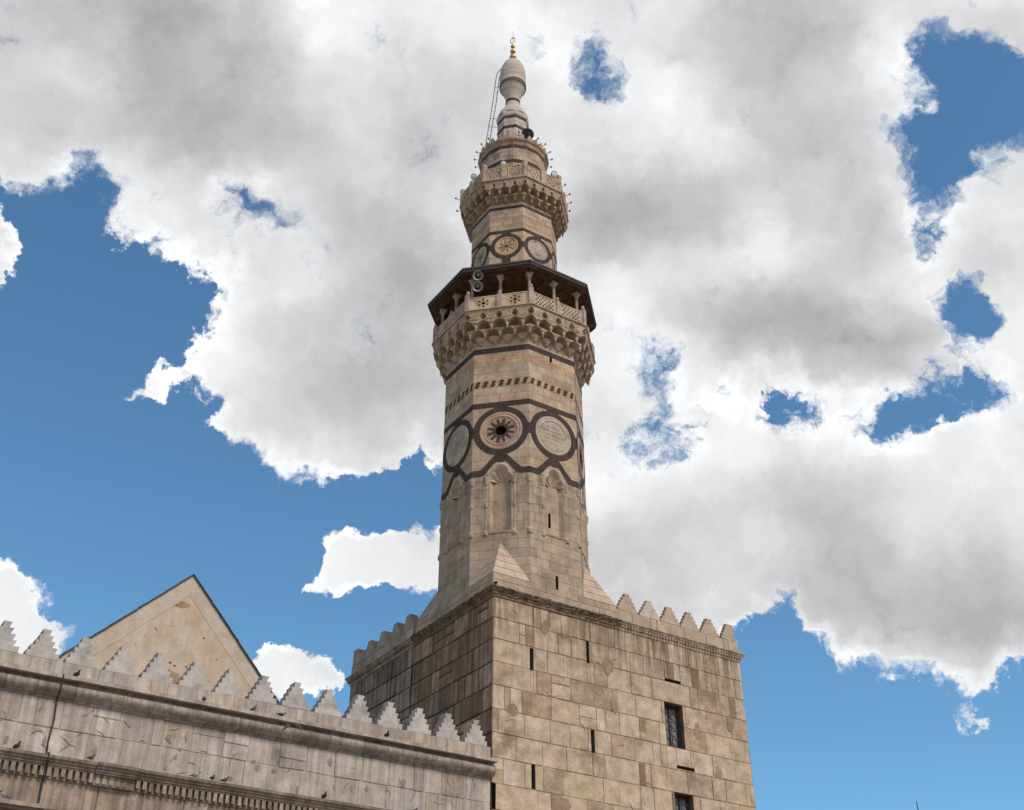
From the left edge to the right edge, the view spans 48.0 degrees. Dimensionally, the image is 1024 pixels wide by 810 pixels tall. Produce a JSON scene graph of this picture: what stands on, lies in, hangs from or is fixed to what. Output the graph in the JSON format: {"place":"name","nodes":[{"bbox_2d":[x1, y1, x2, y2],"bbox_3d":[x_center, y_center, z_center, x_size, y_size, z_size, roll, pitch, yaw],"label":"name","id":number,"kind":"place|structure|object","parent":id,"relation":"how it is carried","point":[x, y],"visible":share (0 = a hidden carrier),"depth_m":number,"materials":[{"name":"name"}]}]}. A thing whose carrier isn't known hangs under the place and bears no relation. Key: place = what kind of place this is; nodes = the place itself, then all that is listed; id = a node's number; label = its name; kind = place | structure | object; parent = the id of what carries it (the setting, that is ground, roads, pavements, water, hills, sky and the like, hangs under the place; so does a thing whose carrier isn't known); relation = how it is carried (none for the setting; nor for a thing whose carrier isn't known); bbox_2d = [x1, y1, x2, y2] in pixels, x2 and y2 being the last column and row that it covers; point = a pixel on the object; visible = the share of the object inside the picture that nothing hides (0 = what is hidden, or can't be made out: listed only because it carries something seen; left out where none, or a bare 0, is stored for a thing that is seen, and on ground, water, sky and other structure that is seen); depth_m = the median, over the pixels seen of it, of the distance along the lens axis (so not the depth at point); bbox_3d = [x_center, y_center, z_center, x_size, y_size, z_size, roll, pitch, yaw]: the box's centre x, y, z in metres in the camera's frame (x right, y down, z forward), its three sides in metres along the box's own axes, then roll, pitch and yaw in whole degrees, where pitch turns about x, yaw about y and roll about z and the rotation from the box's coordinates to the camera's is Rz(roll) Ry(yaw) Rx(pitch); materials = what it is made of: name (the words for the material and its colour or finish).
{"place":"outdoors","nodes":[
{"label":"outdoors","id":0,"kind":"place"},
{"bbox_2d":[58,574,278,704],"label":"gabled hall","id":1,"kind":"structure","parent":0,"point":[182,625],"depth_m":48.58,"materials":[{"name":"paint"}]},
{"bbox_2d":[281,723,304,731],"bbox_3d":[-7.644,11.208,40.008,0.811,0.229,0.385,-13,-36,19],"label":"pigeon","id":2,"kind":"object","parent":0,"point":[287,725],"visible":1,"depth_m":40.00,"materials":[{"name":"grey"}]},
{"bbox_2d":[0,0,1023,809],"label":"sky","id":3,"kind":"structure","parent":0,"point":[230,229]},
{"label":"ground","id":4,"kind":"structure","parent":0,"visible":0},
{"bbox_2d":[0,620,498,809],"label":"mosque wall","id":5,"kind":"structure","parent":4,"relation":"on","point":[154,734],"depth_m":38.69,"materials":[{"name":"stone"}]},
{"bbox_2d":[0,790,10,798],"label":"pigeon","id":6,"kind":"object","parent":5,"relation":"on","point":[3,795],"visible":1,"depth_m":34.40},
{"bbox_2d":[12,741,20,748],"bbox_3d":[-15.174,10.435,35.249,0.387,0.258,0.154,-21,-39,29],"label":"pigeon","id":7,"kind":"object","parent":5,"relation":"on","point":[17,745],"visible":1,"depth_m":35.20,"materials":[{"name":"grey"}]},
{"bbox_2d":[37,674,63,803],"bbox_3d":[-14.383,10.635,35.753,0.192,4.603,0.433,14,-36,-20],"label":"cable","id":8,"kind":"object","parent":5,"relation":"attached to","point":[44,773],"visible":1,"depth_m":35.89,"materials":[{"name":"paint"}]},
{"bbox_2d":[73,669,80,676],"bbox_3d":[-14.087,8.701,37.228,0.387,0.258,0.154,-21,-39,29],"label":"pigeon","id":9,"kind":"object","parent":5,"relation":"on","point":[76,674],"visible":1,"depth_m":37.18,"materials":[{"name":"grey"}]},
{"bbox_2d":[345,584,755,809],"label":"stone tower","id":10,"kind":"structure","parent":4,"relation":"on","point":[570,707],"depth_m":49.70,"materials":[{"name":"stone"}]},
{"bbox_2d":[415,37,616,633],"bbox_3d":[0.063,-7.180,63.970,8.640,41.460,8.640,20,-38,-27],"label":"minaret","id":11,"kind":"object","parent":10,"relation":"on","point":[511,339],"visible":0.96,"depth_m":56.55,"materials":[{"name":"stone"}]},
{"bbox_2d":[472,281,482,291],"bbox_3d":[-1.836,-5.937,58.673,0.532,0.538,0.664,15,-36,-22],"label":"loudspeaker","id":12,"kind":"object","parent":11,"relation":"attached to","point":[477,286],"visible":1,"depth_m":58.59,"materials":[{"name":"grey metal"}]},
{"bbox_2d":[473,270,482,280],"bbox_3d":[-1.693,-6.540,59.085,0.532,0.538,0.664,-8,-34,13],"label":"loudspeaker","id":13,"kind":"object","parent":11,"relation":"attached to","point":[477,275],"visible":1,"depth_m":58.98,"materials":[{"name":"grey metal"}]},
{"bbox_2d":[486,69,500,143],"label":"ladder","id":14,"kind":"object","parent":11,"relation":"on","point":[493,118],"visible":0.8,"depth_m":71.32,"materials":[{"name":"metal"}]},
{"bbox_2d":[521,128,533,138],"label":"satellite dish","id":15,"kind":"object","parent":11,"relation":"on","point":[526,132],"visible":0.77,"depth_m":67.84,"materials":[{"name":"paint"}]},
{"bbox_2d":[551,171,557,176],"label":"floodlight","id":16,"kind":"object","parent":11,"relation":"attached to","point":[554,174],"visible":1,"depth_m":65.61,"materials":[{"name":"glass"}]},
{"bbox_2d":[574,356,583,595],"bbox_3d":[3.181,3.001,54.892,0.030,13.150,0.029,20,-38,-27],"label":"conductor cable","id":17,"kind":"object","parent":11,"relation":"attached to","point":[578,471],"visible":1,"depth_m":54.88,"materials":[{"name":"grey metal"}]},
{"bbox_2d":[664,702,684,749],"bbox_3d":[7.079,14.264,51.040,1.030,1.970,0.420,20,-38,-27],"label":"window","id":18,"kind":"structure","parent":10,"relation":"in","point":[673,712],"depth_m":51.25,"materials":[{"name":"grey glass"}]},
{"bbox_2d":[675,792,693,809],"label":"window","id":19,"kind":"structure","parent":10,"relation":"in","point":[682,801],"depth_m":49.50,"materials":[{"name":"grey glass"}]}
]}

